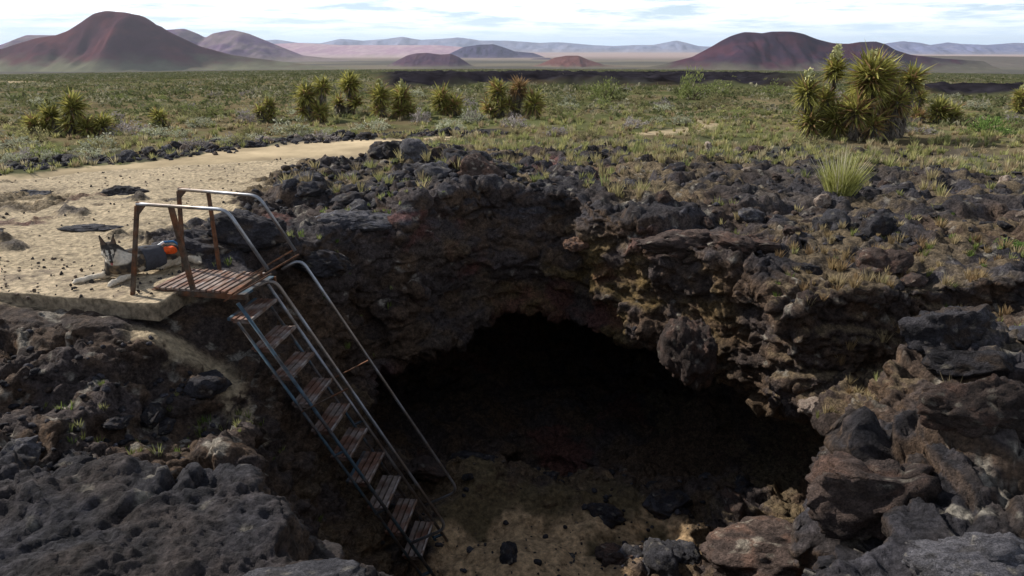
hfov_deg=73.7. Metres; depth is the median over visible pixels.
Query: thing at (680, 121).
sage bush
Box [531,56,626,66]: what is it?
cinder cone
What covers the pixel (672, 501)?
lava rock
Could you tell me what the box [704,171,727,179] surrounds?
lava rock
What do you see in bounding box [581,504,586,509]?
lava rock
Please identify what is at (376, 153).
lava rock
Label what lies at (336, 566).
boulder
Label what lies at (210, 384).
lava rock
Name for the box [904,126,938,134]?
dead bush
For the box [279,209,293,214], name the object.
lava rock
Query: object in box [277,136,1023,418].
dry grass
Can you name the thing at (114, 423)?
lava rock
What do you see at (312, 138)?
lava rock
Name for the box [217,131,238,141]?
dead bush
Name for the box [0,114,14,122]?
desert bush
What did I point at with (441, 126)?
sage bush
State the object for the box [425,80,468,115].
yucca
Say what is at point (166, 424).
lava rock
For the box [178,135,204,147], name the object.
bush
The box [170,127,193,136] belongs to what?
sage bush
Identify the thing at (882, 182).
lava rock
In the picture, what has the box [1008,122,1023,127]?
desert bush
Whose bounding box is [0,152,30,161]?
sage bush
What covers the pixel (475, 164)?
boulder
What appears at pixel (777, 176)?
lava rock
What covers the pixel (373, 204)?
lava rock
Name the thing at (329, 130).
sage bush
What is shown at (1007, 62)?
desert rise
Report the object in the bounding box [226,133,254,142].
desert bush
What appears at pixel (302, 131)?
sage bush
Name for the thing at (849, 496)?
boulder
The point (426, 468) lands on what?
lava rock
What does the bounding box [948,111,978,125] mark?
desert bush
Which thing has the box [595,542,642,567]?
boulder
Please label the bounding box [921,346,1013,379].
lava rock
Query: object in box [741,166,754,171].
lava rock
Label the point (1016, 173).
lava rock
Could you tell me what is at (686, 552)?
boulder
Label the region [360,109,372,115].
desert bush
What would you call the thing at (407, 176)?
lava rock
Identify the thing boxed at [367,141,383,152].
lava rock
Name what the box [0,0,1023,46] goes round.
sky
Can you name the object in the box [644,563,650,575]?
lava rock
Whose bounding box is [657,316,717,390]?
boulder
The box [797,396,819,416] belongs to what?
boulder
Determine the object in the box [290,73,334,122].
yucca
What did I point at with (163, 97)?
creosote bush
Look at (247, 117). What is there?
dead bush
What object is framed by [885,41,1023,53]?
mountain range
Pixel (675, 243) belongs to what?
boulder
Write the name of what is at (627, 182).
lava rock
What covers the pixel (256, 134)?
sage bush
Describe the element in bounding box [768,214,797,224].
lava rock
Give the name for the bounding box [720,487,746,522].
lava rock
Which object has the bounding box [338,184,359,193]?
lava rock
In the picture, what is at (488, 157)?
lava rock
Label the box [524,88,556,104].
desert bush
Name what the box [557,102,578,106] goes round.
sage bush
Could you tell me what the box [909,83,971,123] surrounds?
yucca
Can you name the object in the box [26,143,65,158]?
creosote bush
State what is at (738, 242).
lava rock
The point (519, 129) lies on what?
desert bush
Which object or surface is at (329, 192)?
lava rock
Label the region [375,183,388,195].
lava rock
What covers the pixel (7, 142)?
sage bush
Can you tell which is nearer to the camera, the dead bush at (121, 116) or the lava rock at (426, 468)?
the lava rock at (426, 468)
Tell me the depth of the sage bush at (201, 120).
22.86 m
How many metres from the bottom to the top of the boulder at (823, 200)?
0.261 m
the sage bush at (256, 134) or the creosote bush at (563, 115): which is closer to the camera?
the sage bush at (256, 134)
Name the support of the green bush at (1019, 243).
on the rocky ground at (504, 325)
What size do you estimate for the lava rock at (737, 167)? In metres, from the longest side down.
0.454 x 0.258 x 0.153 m
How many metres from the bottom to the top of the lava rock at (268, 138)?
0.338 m
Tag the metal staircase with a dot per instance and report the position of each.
(218, 283)
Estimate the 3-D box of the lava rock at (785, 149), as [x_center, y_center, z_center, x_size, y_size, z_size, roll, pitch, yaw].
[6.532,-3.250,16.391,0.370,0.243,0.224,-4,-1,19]
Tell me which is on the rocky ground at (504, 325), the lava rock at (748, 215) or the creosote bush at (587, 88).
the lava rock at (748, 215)
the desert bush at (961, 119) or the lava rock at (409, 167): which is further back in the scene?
the desert bush at (961, 119)
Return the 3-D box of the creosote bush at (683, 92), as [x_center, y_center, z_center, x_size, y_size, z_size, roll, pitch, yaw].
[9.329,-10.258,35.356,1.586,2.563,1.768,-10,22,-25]
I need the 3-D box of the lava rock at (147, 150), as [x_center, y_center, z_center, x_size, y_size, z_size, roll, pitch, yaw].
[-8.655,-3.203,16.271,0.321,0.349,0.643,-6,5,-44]
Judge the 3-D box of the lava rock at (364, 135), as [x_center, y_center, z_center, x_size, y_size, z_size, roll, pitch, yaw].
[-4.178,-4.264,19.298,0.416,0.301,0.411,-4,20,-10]
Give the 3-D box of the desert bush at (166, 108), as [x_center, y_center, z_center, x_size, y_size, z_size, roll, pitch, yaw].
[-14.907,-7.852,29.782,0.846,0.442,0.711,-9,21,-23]
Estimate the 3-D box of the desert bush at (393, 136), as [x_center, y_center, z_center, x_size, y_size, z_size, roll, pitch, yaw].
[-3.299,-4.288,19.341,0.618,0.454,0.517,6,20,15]
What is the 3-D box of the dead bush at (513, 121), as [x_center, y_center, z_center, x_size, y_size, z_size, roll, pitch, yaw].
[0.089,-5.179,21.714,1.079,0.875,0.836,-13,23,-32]
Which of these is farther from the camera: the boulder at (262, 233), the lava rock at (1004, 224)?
the lava rock at (1004, 224)
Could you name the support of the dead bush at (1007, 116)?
on the desert ground at (426, 79)
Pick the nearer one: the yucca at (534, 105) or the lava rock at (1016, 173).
the lava rock at (1016, 173)
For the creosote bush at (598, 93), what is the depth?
35.18 m
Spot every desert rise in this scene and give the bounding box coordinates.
[275,43,587,57]
[926,56,1023,69]
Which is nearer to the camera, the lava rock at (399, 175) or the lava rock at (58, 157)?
the lava rock at (399, 175)
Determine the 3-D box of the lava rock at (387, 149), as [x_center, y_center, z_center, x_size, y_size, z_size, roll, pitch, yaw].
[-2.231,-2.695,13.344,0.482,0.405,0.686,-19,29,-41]
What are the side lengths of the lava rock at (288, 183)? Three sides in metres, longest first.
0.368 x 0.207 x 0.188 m
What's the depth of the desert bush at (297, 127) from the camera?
20.34 m
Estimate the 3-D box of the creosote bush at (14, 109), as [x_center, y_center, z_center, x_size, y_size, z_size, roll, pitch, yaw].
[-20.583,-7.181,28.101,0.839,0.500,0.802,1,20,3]
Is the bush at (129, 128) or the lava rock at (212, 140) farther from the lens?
the bush at (129, 128)
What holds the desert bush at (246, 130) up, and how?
on the desert ground at (426, 79)
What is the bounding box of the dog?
[72,234,201,286]
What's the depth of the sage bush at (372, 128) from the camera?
21.21 m
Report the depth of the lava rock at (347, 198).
10.59 m
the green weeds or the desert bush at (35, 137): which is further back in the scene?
the desert bush at (35, 137)
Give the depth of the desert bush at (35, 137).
19.03 m
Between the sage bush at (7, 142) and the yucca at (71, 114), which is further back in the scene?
the yucca at (71, 114)
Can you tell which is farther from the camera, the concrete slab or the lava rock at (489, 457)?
the lava rock at (489, 457)
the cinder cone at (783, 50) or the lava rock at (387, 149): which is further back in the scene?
the cinder cone at (783, 50)
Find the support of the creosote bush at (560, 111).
on the desert ground at (426, 79)
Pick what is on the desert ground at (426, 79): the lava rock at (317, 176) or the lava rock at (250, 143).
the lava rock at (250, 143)
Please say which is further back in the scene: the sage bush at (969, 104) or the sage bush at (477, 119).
the sage bush at (969, 104)
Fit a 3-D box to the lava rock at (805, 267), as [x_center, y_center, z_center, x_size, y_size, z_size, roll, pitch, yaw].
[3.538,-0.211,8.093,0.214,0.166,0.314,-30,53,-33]
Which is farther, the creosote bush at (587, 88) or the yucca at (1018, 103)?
the creosote bush at (587, 88)
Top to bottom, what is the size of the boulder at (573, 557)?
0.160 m
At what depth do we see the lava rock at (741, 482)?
9.45 m
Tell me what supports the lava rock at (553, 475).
on the rocky ground at (504, 325)
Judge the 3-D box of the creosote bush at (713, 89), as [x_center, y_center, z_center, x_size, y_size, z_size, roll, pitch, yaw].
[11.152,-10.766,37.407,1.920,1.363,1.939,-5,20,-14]
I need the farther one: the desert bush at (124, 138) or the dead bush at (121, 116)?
the dead bush at (121, 116)
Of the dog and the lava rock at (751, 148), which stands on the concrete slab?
the dog
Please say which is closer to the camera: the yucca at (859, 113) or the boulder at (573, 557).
the boulder at (573, 557)
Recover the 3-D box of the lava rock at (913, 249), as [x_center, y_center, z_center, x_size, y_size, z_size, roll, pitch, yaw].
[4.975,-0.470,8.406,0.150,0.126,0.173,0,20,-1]
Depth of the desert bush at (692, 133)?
19.65 m
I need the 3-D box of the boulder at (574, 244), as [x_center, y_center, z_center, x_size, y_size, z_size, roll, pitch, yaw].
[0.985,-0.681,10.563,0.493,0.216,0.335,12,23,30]
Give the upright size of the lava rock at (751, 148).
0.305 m
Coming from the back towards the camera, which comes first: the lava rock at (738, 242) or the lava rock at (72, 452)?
the lava rock at (738, 242)
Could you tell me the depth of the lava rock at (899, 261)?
7.73 m
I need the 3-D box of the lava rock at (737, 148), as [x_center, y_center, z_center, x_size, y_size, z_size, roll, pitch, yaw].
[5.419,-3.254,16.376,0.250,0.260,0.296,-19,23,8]
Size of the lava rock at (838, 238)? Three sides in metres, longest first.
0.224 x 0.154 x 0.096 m
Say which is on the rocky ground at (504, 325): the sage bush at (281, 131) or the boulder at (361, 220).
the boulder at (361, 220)
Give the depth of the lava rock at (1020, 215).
9.61 m
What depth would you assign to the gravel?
8.08 m
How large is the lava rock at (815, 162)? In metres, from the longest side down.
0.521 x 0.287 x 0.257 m
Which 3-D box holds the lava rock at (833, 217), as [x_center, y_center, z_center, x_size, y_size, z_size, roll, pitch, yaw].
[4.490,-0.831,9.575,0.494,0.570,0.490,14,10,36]
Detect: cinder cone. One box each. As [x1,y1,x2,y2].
[0,11,360,71]
[387,53,472,66]
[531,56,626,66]
[639,31,1008,72]
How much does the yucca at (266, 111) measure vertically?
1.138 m
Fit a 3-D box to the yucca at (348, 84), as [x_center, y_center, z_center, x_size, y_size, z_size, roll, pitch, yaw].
[-6.308,-7.511,26.129,1.815,1.916,1.183,9,21,23]
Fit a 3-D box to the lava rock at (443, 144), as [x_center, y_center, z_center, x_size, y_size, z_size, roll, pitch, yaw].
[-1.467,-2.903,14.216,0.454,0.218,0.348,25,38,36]
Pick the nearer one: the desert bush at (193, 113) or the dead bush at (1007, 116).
the dead bush at (1007, 116)
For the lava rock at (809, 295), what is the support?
on the rocky ground at (504, 325)
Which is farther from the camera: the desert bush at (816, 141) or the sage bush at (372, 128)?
the sage bush at (372, 128)
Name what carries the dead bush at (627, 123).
on the desert ground at (426, 79)
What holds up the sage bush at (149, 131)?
on the desert ground at (426, 79)
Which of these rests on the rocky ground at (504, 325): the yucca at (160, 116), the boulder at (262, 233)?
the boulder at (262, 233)
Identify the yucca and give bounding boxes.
[15,88,118,135]
[147,105,170,126]
[250,92,279,121]
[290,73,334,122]
[329,69,364,115]
[361,78,418,118]
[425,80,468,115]
[476,74,549,117]
[785,42,934,141]
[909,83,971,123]
[1008,84,1023,113]
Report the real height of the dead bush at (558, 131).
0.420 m
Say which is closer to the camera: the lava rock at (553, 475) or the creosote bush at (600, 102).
the lava rock at (553, 475)
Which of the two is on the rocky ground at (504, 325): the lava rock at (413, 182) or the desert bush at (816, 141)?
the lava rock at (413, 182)
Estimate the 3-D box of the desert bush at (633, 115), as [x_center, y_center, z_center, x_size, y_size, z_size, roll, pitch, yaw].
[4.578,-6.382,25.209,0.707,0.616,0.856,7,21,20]
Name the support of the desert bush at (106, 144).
on the desert ground at (426, 79)
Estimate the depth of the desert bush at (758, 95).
35.69 m
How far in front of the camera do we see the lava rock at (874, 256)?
7.79 m
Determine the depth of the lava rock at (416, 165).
12.25 m
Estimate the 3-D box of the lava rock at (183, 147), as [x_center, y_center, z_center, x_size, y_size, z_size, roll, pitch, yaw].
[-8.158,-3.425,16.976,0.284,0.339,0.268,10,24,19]
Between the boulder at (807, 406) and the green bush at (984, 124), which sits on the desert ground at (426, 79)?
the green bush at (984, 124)
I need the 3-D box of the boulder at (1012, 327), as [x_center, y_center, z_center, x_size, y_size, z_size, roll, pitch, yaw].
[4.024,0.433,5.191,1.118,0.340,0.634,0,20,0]
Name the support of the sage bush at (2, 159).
on the desert ground at (426, 79)
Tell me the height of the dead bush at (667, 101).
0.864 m
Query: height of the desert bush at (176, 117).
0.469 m
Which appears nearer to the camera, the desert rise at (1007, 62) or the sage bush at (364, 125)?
the sage bush at (364, 125)
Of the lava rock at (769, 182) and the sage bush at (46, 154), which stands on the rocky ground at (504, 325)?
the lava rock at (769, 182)
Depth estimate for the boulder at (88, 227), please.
9.82 m
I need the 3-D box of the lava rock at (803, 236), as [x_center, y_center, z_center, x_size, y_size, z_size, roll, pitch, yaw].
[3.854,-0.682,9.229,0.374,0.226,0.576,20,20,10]
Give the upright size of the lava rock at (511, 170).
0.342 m
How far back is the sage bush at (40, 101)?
31.26 m
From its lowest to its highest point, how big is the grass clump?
0.946 m
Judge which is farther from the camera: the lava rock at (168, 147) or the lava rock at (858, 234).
the lava rock at (168, 147)
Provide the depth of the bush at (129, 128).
20.45 m
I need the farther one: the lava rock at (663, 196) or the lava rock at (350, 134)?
the lava rock at (350, 134)
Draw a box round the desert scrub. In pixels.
[0,69,1023,136]
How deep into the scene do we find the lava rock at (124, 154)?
15.72 m
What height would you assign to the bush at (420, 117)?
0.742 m
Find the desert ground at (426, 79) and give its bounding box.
[0,52,1023,180]
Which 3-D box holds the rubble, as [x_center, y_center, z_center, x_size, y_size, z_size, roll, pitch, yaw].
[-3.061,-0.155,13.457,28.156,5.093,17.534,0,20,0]
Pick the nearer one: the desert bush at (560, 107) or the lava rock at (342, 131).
the lava rock at (342, 131)
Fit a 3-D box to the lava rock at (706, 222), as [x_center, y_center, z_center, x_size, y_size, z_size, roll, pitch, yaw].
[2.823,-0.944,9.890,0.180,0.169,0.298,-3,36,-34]
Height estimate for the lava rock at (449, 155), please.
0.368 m
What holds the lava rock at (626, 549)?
on the rocky ground at (504, 325)
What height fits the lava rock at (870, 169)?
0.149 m
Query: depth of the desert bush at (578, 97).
35.91 m
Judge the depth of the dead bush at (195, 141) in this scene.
17.60 m
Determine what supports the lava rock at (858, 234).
on the rocky ground at (504, 325)
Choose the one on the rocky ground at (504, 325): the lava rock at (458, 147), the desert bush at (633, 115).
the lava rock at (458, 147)
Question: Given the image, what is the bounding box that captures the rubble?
[0,129,1021,575]
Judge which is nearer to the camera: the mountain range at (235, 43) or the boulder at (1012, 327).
the boulder at (1012, 327)
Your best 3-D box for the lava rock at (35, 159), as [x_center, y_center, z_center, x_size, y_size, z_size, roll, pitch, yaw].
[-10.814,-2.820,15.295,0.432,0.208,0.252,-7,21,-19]
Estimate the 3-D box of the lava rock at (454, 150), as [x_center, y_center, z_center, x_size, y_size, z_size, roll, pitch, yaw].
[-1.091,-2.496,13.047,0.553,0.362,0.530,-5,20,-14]
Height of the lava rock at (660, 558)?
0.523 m
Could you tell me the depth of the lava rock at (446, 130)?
19.92 m
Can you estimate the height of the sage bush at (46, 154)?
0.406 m
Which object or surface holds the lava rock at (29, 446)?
on the rocky ground at (504, 325)
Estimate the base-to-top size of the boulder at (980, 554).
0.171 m
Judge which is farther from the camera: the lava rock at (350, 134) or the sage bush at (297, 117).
the sage bush at (297, 117)
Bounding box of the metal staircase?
[130,187,456,575]
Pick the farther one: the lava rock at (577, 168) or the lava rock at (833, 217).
the lava rock at (577, 168)
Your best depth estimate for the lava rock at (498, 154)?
14.03 m
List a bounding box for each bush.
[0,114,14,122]
[0,134,40,149]
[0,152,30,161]
[0,154,27,162]
[5,107,23,113]
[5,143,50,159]
[12,121,54,142]
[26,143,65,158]
[27,96,43,105]
[39,150,57,160]
[72,132,120,150]
[78,147,105,159]
[87,134,120,149]
[102,118,159,135]
[105,132,136,144]
[110,109,125,118]
[132,123,174,137]
[153,93,166,100]
[162,104,176,111]
[169,112,198,122]
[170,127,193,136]
[178,103,200,111]
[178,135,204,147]
[185,116,216,127]
[187,135,208,147]
[190,106,220,117]
[204,102,229,116]
[212,135,231,144]
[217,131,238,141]
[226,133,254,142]
[234,109,257,122]
[235,122,265,135]
[245,132,265,137]
[251,132,274,141]
[266,117,312,134]
[279,124,311,134]
[289,130,310,136]
[291,115,310,123]
[304,129,340,142]
[321,127,333,134]
[351,118,391,129]
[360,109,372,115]
[368,116,382,123]
[370,122,385,130]
[387,128,404,138]
[409,104,430,122]
[410,87,425,97]
[435,118,462,129]
[456,109,489,123]
[462,97,479,107]
[463,105,481,120]
[500,113,530,127]
[504,125,529,134]
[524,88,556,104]
[542,125,569,136]
[544,104,570,113]
[554,107,569,114]
[555,109,577,120]
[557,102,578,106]
[561,95,575,102]
[570,90,590,100]
[575,128,599,139]
[576,85,590,92]
[585,76,632,100]
[594,96,613,106]
[621,93,644,104]
[622,116,649,127]
[628,107,644,117]
[650,115,663,122]
[651,101,674,111]
[653,97,672,106]
[667,112,693,124]
[676,65,709,99]
[685,127,708,137]
[691,99,712,109]
[697,79,734,96]
[725,105,739,110]
[730,106,751,117]
[752,93,767,98]
[760,78,787,94]
[789,131,832,146]
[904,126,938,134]
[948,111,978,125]
[957,115,1018,135]
[961,100,989,109]
[993,237,1023,250]
[1002,115,1023,125]
[1005,113,1023,120]
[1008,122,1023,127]
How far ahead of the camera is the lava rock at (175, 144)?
17.18 m
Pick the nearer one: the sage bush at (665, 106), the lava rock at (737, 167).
the lava rock at (737, 167)
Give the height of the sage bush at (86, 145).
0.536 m
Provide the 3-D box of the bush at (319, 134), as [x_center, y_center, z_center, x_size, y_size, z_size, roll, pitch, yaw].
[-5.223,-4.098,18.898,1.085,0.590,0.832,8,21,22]
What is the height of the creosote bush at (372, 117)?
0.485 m
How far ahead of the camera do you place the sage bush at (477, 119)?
22.65 m
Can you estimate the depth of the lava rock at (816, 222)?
9.54 m
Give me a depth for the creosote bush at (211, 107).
26.52 m
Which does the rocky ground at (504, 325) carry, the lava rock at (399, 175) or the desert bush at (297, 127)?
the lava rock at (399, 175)
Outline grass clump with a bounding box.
[810,140,876,196]
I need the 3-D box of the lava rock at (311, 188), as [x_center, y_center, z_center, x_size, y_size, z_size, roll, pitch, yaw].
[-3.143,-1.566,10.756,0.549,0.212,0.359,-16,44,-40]
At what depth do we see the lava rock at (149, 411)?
6.29 m
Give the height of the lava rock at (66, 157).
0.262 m
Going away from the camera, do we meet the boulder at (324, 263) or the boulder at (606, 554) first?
the boulder at (606, 554)
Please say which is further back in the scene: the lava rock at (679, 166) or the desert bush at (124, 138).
the desert bush at (124, 138)
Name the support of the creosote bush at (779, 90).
on the desert ground at (426, 79)
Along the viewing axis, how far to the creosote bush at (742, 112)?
26.09 m
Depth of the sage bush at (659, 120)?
23.71 m
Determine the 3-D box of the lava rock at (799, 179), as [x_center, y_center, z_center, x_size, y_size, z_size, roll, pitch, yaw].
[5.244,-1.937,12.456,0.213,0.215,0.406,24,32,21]
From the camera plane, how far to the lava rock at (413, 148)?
12.58 m
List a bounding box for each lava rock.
[0,435,41,465]
[17,454,36,469]
[19,157,38,162]
[51,454,92,471]
[52,153,63,161]
[53,449,92,464]
[61,154,78,161]
[101,415,134,430]
[120,150,138,159]
[140,403,165,428]
[141,146,156,155]
[146,410,160,424]
[158,417,175,435]
[161,144,171,150]
[170,141,182,149]
[179,144,189,150]
[183,369,231,398]
[202,143,219,149]
[208,139,220,142]
[243,140,255,146]
[263,136,272,142]
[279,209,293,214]
[282,178,298,189]
[296,171,326,183]
[297,181,326,196]
[307,134,315,140]
[325,188,333,195]
[328,191,365,205]
[331,129,345,136]
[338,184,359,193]
[344,130,355,137]
[349,199,368,210]
[357,132,370,139]
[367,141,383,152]
[369,144,387,159]
[370,198,376,207]
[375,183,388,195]
[380,169,412,184]
[382,140,401,158]
[399,180,416,186]
[400,138,432,162]
[400,455,448,482]
[401,174,413,179]
[402,163,415,175]
[411,161,423,168]
[414,161,452,178]
[436,143,450,146]
[437,127,451,135]
[440,147,468,159]
[446,152,463,161]
[446,155,460,167]
[450,143,463,149]
[450,450,488,459]
[461,473,473,480]
[470,150,492,160]
[482,455,495,460]
[489,152,502,158]
[495,162,517,175]
[499,541,517,564]
[546,471,558,480]
[575,166,581,171]
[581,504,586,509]
[587,502,626,528]
[596,151,607,157]
[617,543,643,559]
[624,178,637,188]
[642,489,693,519]
[642,537,680,575]
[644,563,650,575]
[649,490,692,516]
[655,190,671,203]
[661,161,685,171]
[700,215,714,228]
[703,141,712,148]
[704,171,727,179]
[710,231,757,255]
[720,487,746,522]
[732,146,742,154]
[732,164,742,169]
[734,475,753,493]
[738,207,764,223]
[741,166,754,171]
[748,145,765,154]
[766,178,776,185]
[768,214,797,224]
[772,173,781,179]
[777,147,789,153]
[782,224,802,236]
[782,232,814,244]
[793,174,804,183]
[796,289,821,304]
[797,262,822,274]
[800,219,811,222]
[808,158,820,165]
[811,217,827,231]
[820,208,851,230]
[832,235,845,241]
[854,232,863,236]
[854,246,888,267]
[857,211,893,237]
[859,166,877,171]
[859,249,913,274]
[877,180,892,187]
[900,272,928,288]
[907,245,922,253]
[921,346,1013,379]
[928,212,939,217]
[996,220,1013,229]
[997,175,1011,182]
[1011,171,1022,174]
[1015,210,1023,220]
[1016,329,1023,342]
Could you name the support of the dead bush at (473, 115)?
on the desert ground at (426, 79)
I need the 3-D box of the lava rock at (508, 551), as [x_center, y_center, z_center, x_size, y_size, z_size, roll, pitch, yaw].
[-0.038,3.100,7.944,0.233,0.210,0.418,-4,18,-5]
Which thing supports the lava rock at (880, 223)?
on the rocky ground at (504, 325)
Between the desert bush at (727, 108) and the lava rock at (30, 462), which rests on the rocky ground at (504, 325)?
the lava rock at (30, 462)
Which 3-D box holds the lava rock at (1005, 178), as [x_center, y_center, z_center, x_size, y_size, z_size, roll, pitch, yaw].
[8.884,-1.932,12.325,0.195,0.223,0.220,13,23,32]
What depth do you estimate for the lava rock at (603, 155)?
15.04 m
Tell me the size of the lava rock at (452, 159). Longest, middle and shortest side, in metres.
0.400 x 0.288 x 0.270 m
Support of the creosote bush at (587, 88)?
on the desert ground at (426, 79)
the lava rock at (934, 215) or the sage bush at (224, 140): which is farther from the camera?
the sage bush at (224, 140)
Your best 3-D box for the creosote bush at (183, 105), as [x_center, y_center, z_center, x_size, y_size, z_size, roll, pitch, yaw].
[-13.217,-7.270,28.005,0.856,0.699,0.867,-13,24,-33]
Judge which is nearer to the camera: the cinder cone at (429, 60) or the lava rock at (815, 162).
the lava rock at (815, 162)
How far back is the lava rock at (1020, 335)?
4.90 m
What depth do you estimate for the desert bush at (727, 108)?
29.53 m
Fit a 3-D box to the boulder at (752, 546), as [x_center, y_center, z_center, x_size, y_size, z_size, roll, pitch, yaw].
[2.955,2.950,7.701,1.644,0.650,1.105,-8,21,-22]
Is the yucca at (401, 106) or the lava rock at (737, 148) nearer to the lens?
the lava rock at (737, 148)
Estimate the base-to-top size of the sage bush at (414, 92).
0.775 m
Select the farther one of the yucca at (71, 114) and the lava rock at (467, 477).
the yucca at (71, 114)
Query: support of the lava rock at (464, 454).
on the rocky ground at (504, 325)
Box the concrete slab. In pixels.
[0,268,191,320]
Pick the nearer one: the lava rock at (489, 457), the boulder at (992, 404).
the boulder at (992, 404)
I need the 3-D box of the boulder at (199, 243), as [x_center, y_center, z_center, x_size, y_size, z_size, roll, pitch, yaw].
[-3.892,-0.520,8.447,1.107,0.416,0.581,0,20,0]
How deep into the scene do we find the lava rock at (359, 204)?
10.10 m
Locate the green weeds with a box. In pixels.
[45,187,1023,521]
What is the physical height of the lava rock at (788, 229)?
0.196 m
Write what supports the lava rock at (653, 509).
on the rocky ground at (504, 325)
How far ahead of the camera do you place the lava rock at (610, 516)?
8.73 m
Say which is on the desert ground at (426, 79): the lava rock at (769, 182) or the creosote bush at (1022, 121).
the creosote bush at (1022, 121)
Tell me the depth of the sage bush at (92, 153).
15.84 m
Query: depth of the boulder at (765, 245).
8.64 m
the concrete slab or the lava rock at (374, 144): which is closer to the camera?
the concrete slab
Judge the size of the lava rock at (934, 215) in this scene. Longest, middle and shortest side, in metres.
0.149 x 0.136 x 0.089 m
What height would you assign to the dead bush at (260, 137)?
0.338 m
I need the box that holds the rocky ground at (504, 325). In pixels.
[0,143,1023,575]
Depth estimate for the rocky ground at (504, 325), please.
8.88 m
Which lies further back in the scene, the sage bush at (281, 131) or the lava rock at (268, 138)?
the sage bush at (281, 131)
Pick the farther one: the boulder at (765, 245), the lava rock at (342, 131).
the lava rock at (342, 131)
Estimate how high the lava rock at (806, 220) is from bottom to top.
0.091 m
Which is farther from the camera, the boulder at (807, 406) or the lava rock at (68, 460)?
the boulder at (807, 406)
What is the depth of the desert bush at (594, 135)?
19.04 m
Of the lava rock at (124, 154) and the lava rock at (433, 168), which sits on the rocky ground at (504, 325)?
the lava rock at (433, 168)
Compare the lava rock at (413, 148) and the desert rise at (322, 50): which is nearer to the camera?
the lava rock at (413, 148)
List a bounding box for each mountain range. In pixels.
[0,29,347,61]
[266,37,709,51]
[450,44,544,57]
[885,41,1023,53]
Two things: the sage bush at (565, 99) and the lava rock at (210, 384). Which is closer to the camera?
the lava rock at (210, 384)
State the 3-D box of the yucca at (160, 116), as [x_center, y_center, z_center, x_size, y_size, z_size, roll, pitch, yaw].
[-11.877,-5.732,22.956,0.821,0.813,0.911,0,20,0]
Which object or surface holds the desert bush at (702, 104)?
on the desert ground at (426, 79)
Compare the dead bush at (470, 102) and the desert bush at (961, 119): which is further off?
the dead bush at (470, 102)
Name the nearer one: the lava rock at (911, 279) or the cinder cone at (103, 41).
the lava rock at (911, 279)
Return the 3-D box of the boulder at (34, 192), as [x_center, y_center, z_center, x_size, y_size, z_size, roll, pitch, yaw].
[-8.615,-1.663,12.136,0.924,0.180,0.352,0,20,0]
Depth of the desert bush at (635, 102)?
33.06 m
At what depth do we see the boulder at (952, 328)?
4.79 m
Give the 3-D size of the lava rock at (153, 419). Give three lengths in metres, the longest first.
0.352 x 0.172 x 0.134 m
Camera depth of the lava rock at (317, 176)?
11.15 m
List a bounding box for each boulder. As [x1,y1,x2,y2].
[13,189,53,195]
[56,223,123,231]
[101,185,148,195]
[151,228,234,259]
[204,208,290,251]
[242,557,366,575]
[292,249,352,277]
[314,209,392,230]
[457,153,508,177]
[563,237,588,251]
[568,552,574,564]
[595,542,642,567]
[636,229,728,258]
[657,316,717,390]
[662,539,701,564]
[699,515,802,575]
[707,233,781,254]
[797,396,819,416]
[805,451,941,541]
[814,193,831,207]
[898,303,997,355]
[902,532,1023,575]
[916,373,1023,442]
[1009,325,1023,330]
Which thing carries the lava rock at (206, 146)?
on the desert ground at (426, 79)
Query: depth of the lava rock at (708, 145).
17.10 m
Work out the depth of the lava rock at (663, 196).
10.06 m
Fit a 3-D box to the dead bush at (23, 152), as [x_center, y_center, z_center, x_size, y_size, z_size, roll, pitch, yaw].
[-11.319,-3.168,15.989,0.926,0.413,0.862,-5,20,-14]

